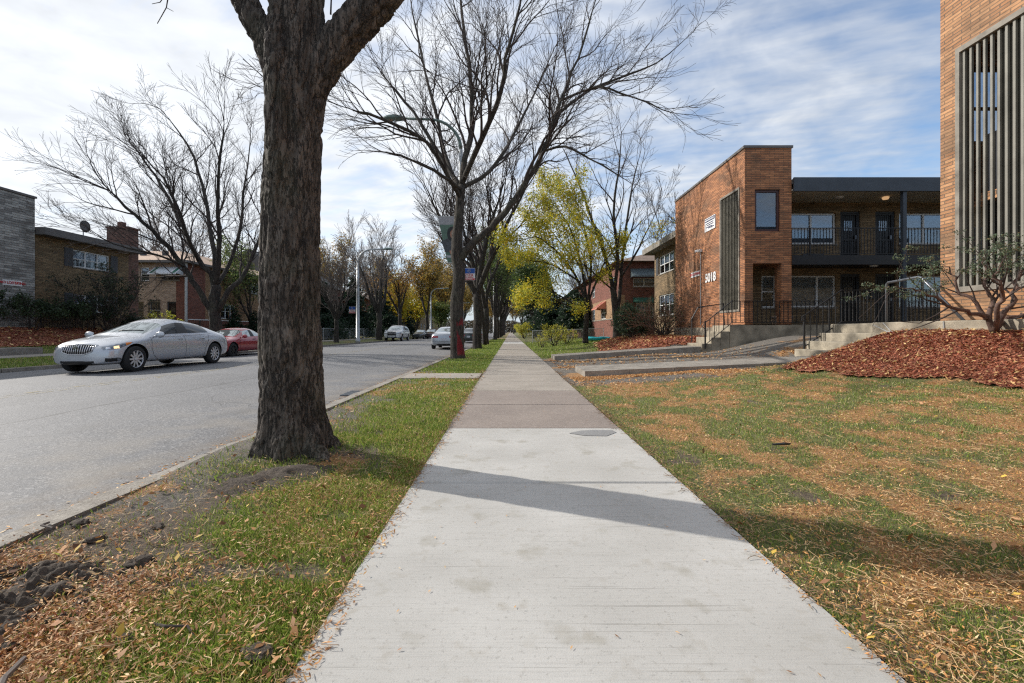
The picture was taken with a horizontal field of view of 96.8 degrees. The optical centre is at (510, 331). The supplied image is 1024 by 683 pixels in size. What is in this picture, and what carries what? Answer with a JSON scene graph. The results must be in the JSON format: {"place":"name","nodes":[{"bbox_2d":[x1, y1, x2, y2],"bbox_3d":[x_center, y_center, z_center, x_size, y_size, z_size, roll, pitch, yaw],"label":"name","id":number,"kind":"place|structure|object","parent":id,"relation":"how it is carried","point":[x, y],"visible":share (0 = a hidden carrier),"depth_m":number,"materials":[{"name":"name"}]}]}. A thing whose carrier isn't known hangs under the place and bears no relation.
{"place":"outdoors","nodes":[
{"label":"outdoors","id":0,"kind":"place"},
{"bbox_2d":[0,347,42,355],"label":"entry path","id":1,"kind":"structure","parent":0,"point":[19,351],"depth_m":17.25,"materials":[{"name":"concrete"}]},
{"bbox_2d":[0,345,57,368],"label":"grass","id":2,"kind":"structure","parent":0,"point":[38,360],"depth_m":14.65,"materials":[{"name":"green plant"}]},
{"bbox_2d":[0,336,411,358],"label":"sidewalk","id":3,"kind":"structure","parent":0,"point":[23,356],"depth_m":16.68,"materials":[{"name":"concrete"}]},
{"bbox_2d":[0,332,489,368],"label":"lawn","id":4,"kind":"structure","parent":0,"point":[346,341],"depth_m":41.40,"materials":[{"name":"green plant"}]},
{"bbox_2d":[0,186,36,326],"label":"apartment building","id":5,"kind":"structure","parent":4,"relation":"on","point":[17,253],"depth_m":21.28,"materials":[{"name":"grey stone"}]},
{"bbox_2d":[0,326,103,346],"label":"mulch bed","id":6,"kind":"object","parent":4,"relation":"on","point":[17,336],"visible":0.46,"depth_m":20.34,"materials":[{"name":"brown wood"}]},
{"bbox_2d":[0,286,42,321],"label":"shrub","id":7,"kind":"object","parent":6,"relation":"on","point":[22,296],"visible":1,"depth_m":19.55,"materials":[{"name":"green plant"}]},
{"bbox_2d":[6,292,73,330],"bbox_3d":[-21.871,-0.863,21.010,2.756,1.964,2.220,0,0,32],"label":"shrub","id":8,"kind":"object","parent":6,"relation":"on","point":[57,312],"visible":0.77,"depth_m":20.86,"materials":[{"name":"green plant"}]},
{"bbox_2d":[35,297,95,330],"bbox_3d":[-21.851,-0.800,22.327,2.110,1.839,3.416,0,0,-44],"label":"shrub","id":9,"kind":"object","parent":6,"relation":"on","point":[82,305],"visible":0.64,"depth_m":22.10,"materials":[{"name":"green plant"}]},
{"bbox_2d":[47,296,118,329],"bbox_3d":[-21.860,-0.826,23.535,2.549,1.891,3.283,0,0,24],"label":"shrub","id":10,"kind":"object","parent":6,"relation":"on","point":[79,313],"visible":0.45,"depth_m":23.27,"materials":[{"name":"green plant"}]},
{"bbox_2d":[39,261,156,330],"bbox_3d":[-21.418,-1.763,24.161,4.002,3.783,4.103,0,0,0],"label":"shrub","id":11,"kind":"object","parent":6,"relation":"on","point":[111,293],"visible":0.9,"depth_m":23.92,"materials":[{"name":"brown plant"}]},
{"bbox_2d":[35,220,141,327],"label":"apartment building","id":12,"kind":"structure","parent":4,"relation":"on","point":[49,242],"depth_m":24.42,"materials":[{"name":"brown brick"}]},
{"bbox_2d":[73,250,110,272],"bbox_3d":[-23.395,-3.905,25.300,0.360,1.030,2.300,0,0,0],"label":"window","id":13,"kind":"structure","parent":12,"relation":"in","point":[81,260],"depth_m":25.28,"materials":[{"name":"glass"}]},
{"bbox_2d":[1,50,263,331],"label":"street tree","id":14,"kind":"object","parent":4,"relation":"on","point":[214,304],"visible":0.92,"depth_m":22.02,"materials":[{"name":"brown plant"}]},
{"bbox_2d":[114,197,216,257],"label":"bare tree","id":15,"kind":"object","parent":4,"relation":"on","point":[155,247],"visible":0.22,"depth_m":43.08,"materials":[{"name":"brown plant"}]},
{"bbox_2d":[138,251,258,328],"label":"brick house","id":16,"kind":"structure","parent":4,"relation":"on","point":[179,297],"depth_m":33.15,"materials":[{"name":"brown brick"}]},
{"bbox_2d":[209,233,258,324],"bbox_3d":[-22.261,-3.785,39.487,6.709,9.481,6.990,0,0,40],"label":"leafy tree","id":17,"kind":"object","parent":4,"relation":"on","point":[247,283],"visible":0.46,"depth_m":38.28,"materials":[{"name":"brown plant"}]},
{"bbox_2d":[223,307,247,328],"bbox_3d":[-22.197,-0.450,36.660,2.521,3.040,2.118,0,0,-43],"label":"cone shrub","id":18,"kind":"object","parent":4,"relation":"on","point":[233,323],"visible":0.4,"depth_m":36.45,"materials":[{"name":"green plant"}]},
{"bbox_2d":[320,312,352,339],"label":"evergreen tree","id":19,"kind":"object","parent":4,"relation":"on","point":[326,320],"visible":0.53,"depth_m":48.40,"materials":[{"name":"green plant"}]},
{"bbox_2d":[319,232,355,288],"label":"leafy tree","id":20,"kind":"object","parent":4,"relation":"on","point":[326,256],"visible":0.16,"depth_m":83.58,"materials":[{"name":"brown plant"}]},
{"bbox_2d":[319,236,369,341],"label":"bare tree","id":21,"kind":"object","parent":4,"relation":"on","point":[333,308],"visible":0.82,"depth_m":40.14,"materials":[{"name":"brown plant"}]},
{"bbox_2d":[328,244,377,313],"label":"bare tree","id":22,"kind":"object","parent":4,"relation":"on","point":[365,294],"visible":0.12,"depth_m":70.12,"materials":[{"name":"brown plant"}]},
{"bbox_2d":[338,274,375,337],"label":"evergreen tree","id":23,"kind":"object","parent":4,"relation":"on","point":[351,317],"visible":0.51,"depth_m":59.51,"materials":[{"name":"green plant"}]},
{"bbox_2d":[333,211,405,339],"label":"bare tree","id":24,"kind":"object","parent":4,"relation":"on","point":[376,301],"visible":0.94,"depth_m":52.47,"materials":[{"name":"brown plant"}]},
{"bbox_2d":[355,247,392,342],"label":"street lamp","id":25,"kind":"object","parent":4,"relation":"on","point":[357,339],"visible":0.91,"depth_m":42.69,"materials":[{"name":"grey metal"}]},
{"bbox_2d":[365,291,397,336],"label":"evergreen tree","id":26,"kind":"object","parent":4,"relation":"on","point":[385,311],"visible":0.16,"depth_m":67.27,"materials":[{"name":"green plant"}]},
{"bbox_2d":[368,313,411,337],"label":"evergreen tree","id":27,"kind":"object","parent":4,"relation":"on","point":[388,323],"visible":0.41,"depth_m":65.30,"materials":[{"name":"green plant"}]},
{"bbox_2d":[361,246,423,338],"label":"bare tree","id":28,"kind":"object","parent":4,"relation":"on","point":[401,287],"visible":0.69,"depth_m":61.96,"materials":[{"name":"brown plant"}]},
{"bbox_2d":[386,272,414,325],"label":"leafy tree","id":29,"kind":"object","parent":4,"relation":"on","point":[404,311],"visible":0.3,"depth_m":73.03,"materials":[{"name":"yellow plant"}]},
{"bbox_2d":[407,284,437,329],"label":"leafy tree","id":30,"kind":"object","parent":4,"relation":"on","point":[417,309],"visible":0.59,"depth_m":89.17,"materials":[{"name":"yellow plant"}]},
{"bbox_2d":[397,235,452,330],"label":"leafy tree","id":31,"kind":"object","parent":4,"relation":"on","point":[430,276],"visible":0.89,"depth_m":82.55,"materials":[{"name":"yellow plant"}]},
{"bbox_2d":[418,251,452,304],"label":"leafy tree","id":32,"kind":"object","parent":4,"relation":"on","point":[443,297],"visible":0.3,"depth_m":98.64,"materials":[{"name":"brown plant"}]},
{"bbox_2d":[428,299,449,327],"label":"leafy tree","id":33,"kind":"object","parent":4,"relation":"on","point":[441,312],"visible":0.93,"depth_m":93.63,"materials":[{"name":"green plant"}]},
{"bbox_2d":[0,333,492,535],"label":"road","id":34,"kind":"structure","parent":0,"point":[60,445],"depth_m":5.96,"materials":[{"name":"grey asphalt"}]},
{"bbox_2d":[53,319,226,371],"bbox_3d":[-10.800,0.345,13.801,2.224,1.465,5.040,0,0,0],"label":"moving car","id":35,"kind":"object","parent":34,"relation":"on","point":[135,346],"visible":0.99,"depth_m":12.62,"materials":[{"name":"silver metal"}]},
{"bbox_2d":[0,337,430,372],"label":"kerb","id":36,"kind":"structure","parent":34,"relation":"on","point":[19,369],"depth_m":13.86,"materials":[{"name":"concrete"}]},
{"bbox_2d":[217,328,257,356],"bbox_3d":[-13.000,0.472,21.320,2.120,1.296,4.424,0,0,0],"label":"parked car","id":37,"kind":"object","parent":34,"relation":"on","point":[242,339],"visible":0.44,"depth_m":20.77,"materials":[{"name":"red metal"}]},
{"bbox_2d":[0,339,490,550],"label":"kerb","id":38,"kind":"structure","parent":34,"relation":"on","point":[70,513],"depth_m":2.79,"materials":[{"name":"concrete"}]},
{"bbox_2d":[384,325,409,340],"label":"suv","id":39,"kind":"object","parent":34,"relation":"on","point":[393,332],"visible":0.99,"depth_m":52.20,"materials":[{"name":"silver metal"}]},
{"bbox_2d":[431,326,465,348],"bbox_3d":[-4.050,0.359,29.868,2.160,1.501,4.655,0,0,0],"label":"parked car","id":40,"kind":"object","parent":34,"relation":"on","point":[440,336],"visible":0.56,"depth_m":27.65,"materials":[{"name":"silver metal"}]},
{"bbox_2d":[0,333,508,682],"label":"parkway lawn","id":41,"kind":"structure","parent":0,"point":[163,501],"depth_m":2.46,"materials":[{"name":"green plant"}]},
{"bbox_2d":[0,656,26,682],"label":"fallen twig","id":42,"kind":"object","parent":41,"relation":"on","point":[10,671],"visible":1,"depth_m":1.36,"materials":[{"name":"grey wood"}]},
{"bbox_2d":[43,580,74,594],"bbox_3d":[-1.826,1.045,1.837,0.123,0.056,0.099,0,0,4],"label":"soil clod","id":43,"kind":"object","parent":41,"relation":"on","point":[63,584],"visible":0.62,"depth_m":1.83,"materials":[{"name":"grey soil"}]},
{"bbox_2d":[0,558,127,645],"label":"loose soil","id":44,"kind":"structure","parent":41,"relation":"on","point":[35,575],"depth_m":1.85,"materials":[{"name":"black soil"}]},
{"bbox_2d":[124,554,155,568],"bbox_3d":[-1.669,1.040,2.054,0.129,0.059,0.096,0,0,23],"label":"soil clod","id":45,"kind":"object","parent":41,"relation":"on","point":[141,559],"visible":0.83,"depth_m":2.03,"materials":[{"name":"grey soil"}]},
{"bbox_2d":[0,371,484,682],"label":"leaf litter","id":46,"kind":"object","parent":41,"relation":"on","point":[41,644],"visible":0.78,"depth_m":1.68,"materials":[{"name":"brown plant"}]},
{"bbox_2d":[238,641,272,666],"bbox_3d":[-0.817,1.041,1.463,0.120,0.049,0.097,0,0,26],"label":"soil clod","id":47,"kind":"object","parent":41,"relation":"on","point":[269,647],"visible":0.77,"depth_m":1.45,"materials":[{"name":"soil"}]},
{"bbox_2d":[202,462,337,496],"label":"loose soil","id":48,"kind":"structure","parent":41,"relation":"on","point":[271,473],"depth_m":3.18,"materials":[{"name":"brown soil"}]},
{"bbox_2d":[152,0,403,463],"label":"street tree","id":49,"kind":"object","parent":41,"relation":"on","point":[306,54],"visible":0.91,"depth_m":3.67,"materials":[{"name":"brown plant"}]},
{"bbox_2d":[413,151,532,343],"bbox_3d":[-4.167,-6.266,35.791,10.883,15.043,9.656,0,0,31],"label":"street tree","id":50,"kind":"object","parent":41,"relation":"on","point":[484,296],"visible":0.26,"depth_m":35.81,"materials":[{"name":"brown plant"}]},
{"bbox_2d":[465,202,491,344],"bbox_3d":[-2.799,-4.290,32.846,3.063,10.800,2.552,0,0,-21],"label":"street tree","id":51,"kind":"object","parent":41,"relation":"on","point":[483,328],"visible":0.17,"depth_m":33.44,"materials":[{"name":"brown plant"}]},
{"bbox_2d":[382,60,602,348],"bbox_3d":[-0.453,-6.305,27.302,11.858,15.127,9.987,0,0,23],"label":"street tree","id":52,"kind":"object","parent":41,"relation":"on","point":[476,284],"visible":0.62,"depth_m":26.33,"materials":[{"name":"brown plant"}]},
{"bbox_2d":[483,236,519,337],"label":"street tree","id":53,"kind":"object","parent":41,"relation":"on","point":[499,306],"visible":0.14,"depth_m":67.52,"materials":[{"name":"brown plant"}]},
{"bbox_2d":[474,219,530,339],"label":"street tree","id":54,"kind":"object","parent":41,"relation":"on","point":[500,272],"visible":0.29,"depth_m":55.24,"materials":[{"name":"brown plant"}]},
{"bbox_2d":[401,355,481,379],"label":"parkway path","id":55,"kind":"structure","parent":0,"point":[447,375],"depth_m":10.70,"materials":[{"name":"concrete"}]},
{"bbox_2d":[421,339,504,370],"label":"grass","id":56,"kind":"structure","parent":0,"point":[482,357],"depth_m":16.14,"materials":[{"name":"green plant"}]},
{"bbox_2d":[383,114,463,324],"bbox_3d":[-3.624,-3.945,19.000,3.431,10.191,0.440,0,0,0],"label":"street lamp","id":57,"kind":"object","parent":56,"relation":"on","point":[390,117],"visible":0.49,"depth_m":18.94,"materials":[{"name":"grey metal"}]},
{"bbox_2d":[437,216,453,263],"bbox_3d":[-2.565,-3.820,18.982,0.990,1.976,0.052,0,0,0],"label":"street banner","id":58,"kind":"object","parent":57,"relation":"attached to","point":[446,223],"visible":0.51,"depth_m":18.97,"materials":[{"name":"green fabric"}]},
{"bbox_2d":[211,0,738,358],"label":"street tree","id":59,"kind":"object","parent":56,"relation":"on","point":[459,253],"visible":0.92,"depth_m":17.22,"materials":[{"name":"brown plant"}]},
{"bbox_2d":[0,0,996,328],"label":"sky","id":60,"kind":"structure","parent":0,"point":[853,86],"materials":[{"name":"blue"}]},
{"bbox_2d":[285,333,904,682],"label":"sidewalk","id":61,"kind":"structure","parent":0,"point":[580,555],"depth_m":1.93,"materials":[{"name":"concrete"}]},
{"bbox_2d":[571,430,615,435],"bbox_3d":[0.850,1.046,4.695,0.500,0.001,0.290,0,0,0],"label":"sidewalk patch","id":62,"kind":"object","parent":61,"relation":"on","point":[595,432],"visible":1,"depth_m":4.71,"materials":[{"name":"grey concrete"}]},
{"bbox_2d":[255,371,959,682],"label":"dry stems","id":63,"kind":"object","parent":61,"relation":"on","point":[648,453],"visible":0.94,"depth_m":2.11,"materials":[{"name":"plant"}]},
{"bbox_2d":[551,345,700,359],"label":"second entry path","id":64,"kind":"structure","parent":0,"point":[640,351],"depth_m":16.70,"materials":[{"name":"concrete"}]},
{"bbox_2d":[575,356,808,376],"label":"entry path","id":65,"kind":"structure","parent":0,"point":[614,369],"depth_m":10.81,"materials":[{"name":"concrete"}]},
{"bbox_2d":[507,332,1023,682],"bbox_3d":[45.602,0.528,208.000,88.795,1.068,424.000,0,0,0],"label":"lawn","id":66,"kind":"structure","parent":0,"point":[792,343],"depth_m":3.29,"materials":[{"name":"green plant"}]},
{"bbox_2d":[441,319,523,332],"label":"distant trees","id":67,"kind":"object","parent":66,"relation":"on","point":[509,327],"visible":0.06,"depth_m":334.61,"materials":[{"name":"green plant"}]},
{"bbox_2d":[0,386,1023,682],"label":"fallen leaves","id":68,"kind":"object","parent":66,"relation":"on","point":[726,502],"visible":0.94,"depth_m":2.11,"materials":[{"name":"plant"}]},
{"bbox_2d":[506,254,556,338],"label":"leafy tree","id":69,"kind":"object","parent":66,"relation":"on","point":[523,272],"visible":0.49,"depth_m":61.09,"materials":[{"name":"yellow plant"}]},
{"bbox_2d":[527,288,565,338],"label":"evergreen tree","id":70,"kind":"object","parent":66,"relation":"on","point":[540,318],"visible":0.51,"depth_m":48.99,"materials":[{"name":"green plant"}]},
{"bbox_2d":[537,323,568,345],"bbox_3d":[2.939,0.225,31.075,1.992,1.690,2.090,0,0,33],"label":"shrub","id":71,"kind":"object","parent":66,"relation":"on","point":[557,333],"visible":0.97,"depth_m":30.97,"materials":[{"name":"green plant"}]},
{"bbox_2d":[488,160,636,342],"bbox_3d":[1.925,-5.092,26.720,8.672,11.602,7.659,0,0,-37],"label":"leafy tree","id":72,"kind":"object","parent":66,"relation":"on","point":[524,296],"visible":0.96,"depth_m":26.22,"materials":[{"name":"yellow plant"}]},
{"bbox_2d":[523,338,616,357],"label":"grass","id":73,"kind":"structure","parent":66,"relation":"on","point":[534,346],"depth_m":26.41,"materials":[{"name":"green plant"}]},
{"bbox_2d":[553,289,593,336],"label":"evergreen tree","id":74,"kind":"object","parent":66,"relation":"on","point":[565,317],"visible":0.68,"depth_m":45.13,"materials":[{"name":"green plant"}]},
{"bbox_2d":[561,227,614,287],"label":"bare tree","id":75,"kind":"object","parent":66,"relation":"on","point":[586,278],"visible":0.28,"depth_m":60.71,"materials":[{"name":"brown plant"}]},
{"bbox_2d":[537,60,680,337],"bbox_3d":[5.666,-7.619,27.198,8.788,16.165,7.774,0,0,0],"label":"bare tree","id":76,"kind":"object","parent":66,"relation":"on","point":[615,301],"visible":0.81,"depth_m":26.45,"materials":[{"name":"brown plant"}]},
{"bbox_2d":[571,255,654,337],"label":"brick house","id":77,"kind":"structure","parent":66,"relation":"on","point":[638,283],"depth_m":33.15,"materials":[{"name":"brick"}]},
{"bbox_2d":[633,278,654,286],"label":"window","id":78,"kind":"structure","parent":77,"relation":"in","point":[637,282],"depth_m":33.15,"materials":[{"name":"glass"}]},
{"bbox_2d":[569,369,716,382],"bbox_3d":[2.975,0.968,9.754,3.305,0.244,1.448,0,0,0],"label":"leaf drift","id":79,"kind":"object","parent":66,"relation":"on","point":[612,377],"visible":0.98,"depth_m":10.15,"materials":[{"name":"brown plant"}]},
{"bbox_2d":[594,334,703,350],"bbox_3d":[6.850,0.503,23.225,6.300,0.860,10.050,0,0,0],"label":"mulch bed","id":80,"kind":"object","parent":66,"relation":"on","point":[638,342],"visible":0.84,"depth_m":20.54,"materials":[{"name":"brown wood"}]},
{"bbox_2d":[607,300,655,336],"bbox_3d":[6.483,-0.534,24.224,2.480,2.297,2.926,0,0,0],"label":"shrub","id":81,"kind":"object","parent":80,"relation":"on","point":[622,328],"visible":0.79,"depth_m":23.84,"materials":[{"name":"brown plant"}]},
{"bbox_2d":[617,294,694,337],"bbox_3d":[7.594,-0.573,22.693,4.840,3.049,4.152,0,0,41],"label":"shrub","id":82,"kind":"object","parent":80,"relation":"on","point":[664,314],"visible":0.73,"depth_m":22.49,"materials":[{"name":"brown plant"}]},
{"bbox_2d":[632,174,683,247],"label":"bare tree","id":83,"kind":"object","parent":66,"relation":"on","point":[668,215],"visible":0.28,"depth_m":45.12,"materials":[{"name":"brown plant"}]},
{"bbox_2d":[550,344,795,384],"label":"leaf litter","id":84,"kind":"object","parent":66,"relation":"on","point":[684,356],"visible":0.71,"depth_m":13.88,"materials":[{"name":"brown plant"}]},
{"bbox_2d":[687,331,729,351],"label":"entrance steps","id":85,"kind":"structure","parent":66,"relation":"on","point":[720,341],"depth_m":16.63,"materials":[{"name":"concrete"}]},
{"bbox_2d":[702,300,732,348],"bbox_3d":[7.547,-0.255,16.580,1.124,1.770,0.045,0,0,0],"label":"handrail","id":86,"kind":"object","parent":85,"relation":"attached to","point":[704,327],"visible":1,"depth_m":16.57,"materials":[{"name":"black metal"}]},
{"bbox_2d":[569,364,1023,682],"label":"leaf litter","id":87,"kind":"object","parent":66,"relation":"on","point":[951,644],"visible":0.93,"depth_m":2.35,"materials":[{"name":"brown plant"}]},
{"bbox_2d":[642,145,982,347],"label":"apartment building","id":88,"kind":"structure","parent":66,"relation":"on","point":[759,236],"depth_m":18.20,"materials":[{"name":"orange brick"}]},
{"bbox_2d":[658,250,673,275],"bbox_3d":[9.745,-4.220,28.075,0.360,1.260,2.750,0,0,0],"label":"window","id":89,"kind":"structure","parent":88,"relation":"in","point":[667,260],"depth_m":28.23,"materials":[{"name":"white glass"}]},
{"bbox_2d":[755,190,778,230],"bbox_3d":[9.435,-4.440,16.893,1.030,1.640,0.265,0,0,0],"label":"window","id":90,"kind":"structure","parent":88,"relation":"in","point":[764,199],"depth_m":17.00,"materials":[{"name":"blue glass"}]},
{"bbox_2d":[761,276,774,308],"bbox_3d":[10.335,-1.585,18.345,0.670,1.390,0.360,0,0,0],"label":"window","id":91,"kind":"structure","parent":88,"relation":"in","point":[768,282],"depth_m":18.35,"materials":[{"name":"grey glass"}]},
{"bbox_2d":[792,214,836,244],"bbox_3d":[12.110,-4.110,18.345,1.920,1.340,0.360,0,0,0],"label":"window","id":92,"kind":"structure","parent":88,"relation":"in","point":[798,220],"depth_m":18.35,"materials":[{"name":"glass"}]},
{"bbox_2d":[792,276,836,308],"bbox_3d":[12.110,-1.569,18.262,1.900,1.317,0.195,0,0,0],"label":"window","id":93,"kind":"structure","parent":88,"relation":"in","point":[813,289],"depth_m":18.35,"materials":[{"name":"grey glass"}]},
{"bbox_2d":[840,212,858,254],"bbox_3d":[13.600,-3.774,18.315,0.796,2.048,0.170,0,0,0],"label":"door","id":94,"kind":"structure","parent":88,"relation":"in","point":[847,219],"depth_m":18.28,"materials":[{"name":"black paint"}]},
{"bbox_2d":[840,274,858,323],"bbox_3d":[13.600,-1.274,18.315,0.796,2.048,0.170,0,0,0],"label":"door","id":95,"kind":"structure","parent":88,"relation":"in","point":[847,281],"depth_m":18.28,"materials":[{"name":"black paint"}]},
{"bbox_2d":[875,212,893,254],"bbox_3d":[15.000,-3.774,18.315,0.796,2.048,0.170,0,0,0],"label":"door","id":96,"kind":"structure","parent":88,"relation":"in","point":[882,219],"depth_m":18.27,"materials":[{"name":"black paint"}]},
{"bbox_2d":[875,274,893,320],"bbox_3d":[15.000,-1.274,18.315,0.796,2.048,0.170,0,0,0],"label":"door","id":97,"kind":"structure","parent":88,"relation":"in","point":[880,279],"depth_m":18.27,"materials":[{"name":"black paint"}]},
{"bbox_2d":[898,214,939,244],"bbox_3d":[16.575,-4.110,18.345,2.150,1.340,0.360,0,0,0],"label":"window","id":98,"kind":"structure","parent":88,"relation":"in","point":[913,220],"depth_m":18.35,"materials":[{"name":"blue glass"}]},
{"bbox_2d":[898,276,939,308],"bbox_3d":[16.575,-1.595,18.345,2.150,1.370,0.360,0,0,0],"label":"window","id":99,"kind":"structure","parent":88,"relation":"in","point":[937,278],"depth_m":18.35,"materials":[{"name":"grey glass"}]},
{"bbox_2d":[795,324,871,356],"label":"entrance steps","id":100,"kind":"structure","parent":66,"relation":"on","point":[839,335],"depth_m":11.72,"materials":[{"name":"concrete"}]},
{"bbox_2d":[801,289,939,348],"bbox_3d":[12.728,-0.296,12.420,9.562,1.692,0.040,0,0,0],"label":"handrail","id":101,"kind":"object","parent":100,"relation":"on","point":[803,320],"visible":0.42,"depth_m":12.41,"materials":[{"name":"black metal"}]},
{"bbox_2d":[780,328,1023,387],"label":"mulch bed","id":102,"kind":"object","parent":66,"relation":"on","point":[984,356],"visible":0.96,"depth_m":7.63,"materials":[{"name":"brown wood"}]},
{"bbox_2d":[841,229,1023,333],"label":"juniper shrub","id":103,"kind":"object","parent":102,"relation":"on","point":[996,324],"visible":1,"depth_m":7.32,"materials":[{"name":"brown plant"}]},
{"bbox_2d":[831,0,1023,336],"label":"apartment building","id":104,"kind":"structure","parent":66,"relation":"on","point":[979,37],"depth_m":8.39,"materials":[{"name":"beige brick"}]},
{"bbox_2d":[885,276,964,321],"bbox_3d":[8.350,-0.643,9.229,0.054,0.987,1.796,0,0,0],"label":"handrail","id":105,"kind":"object","parent":104,"relation":"on","point":[958,315],"visible":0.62,"depth_m":9.56,"materials":[{"name":"grey metal"}]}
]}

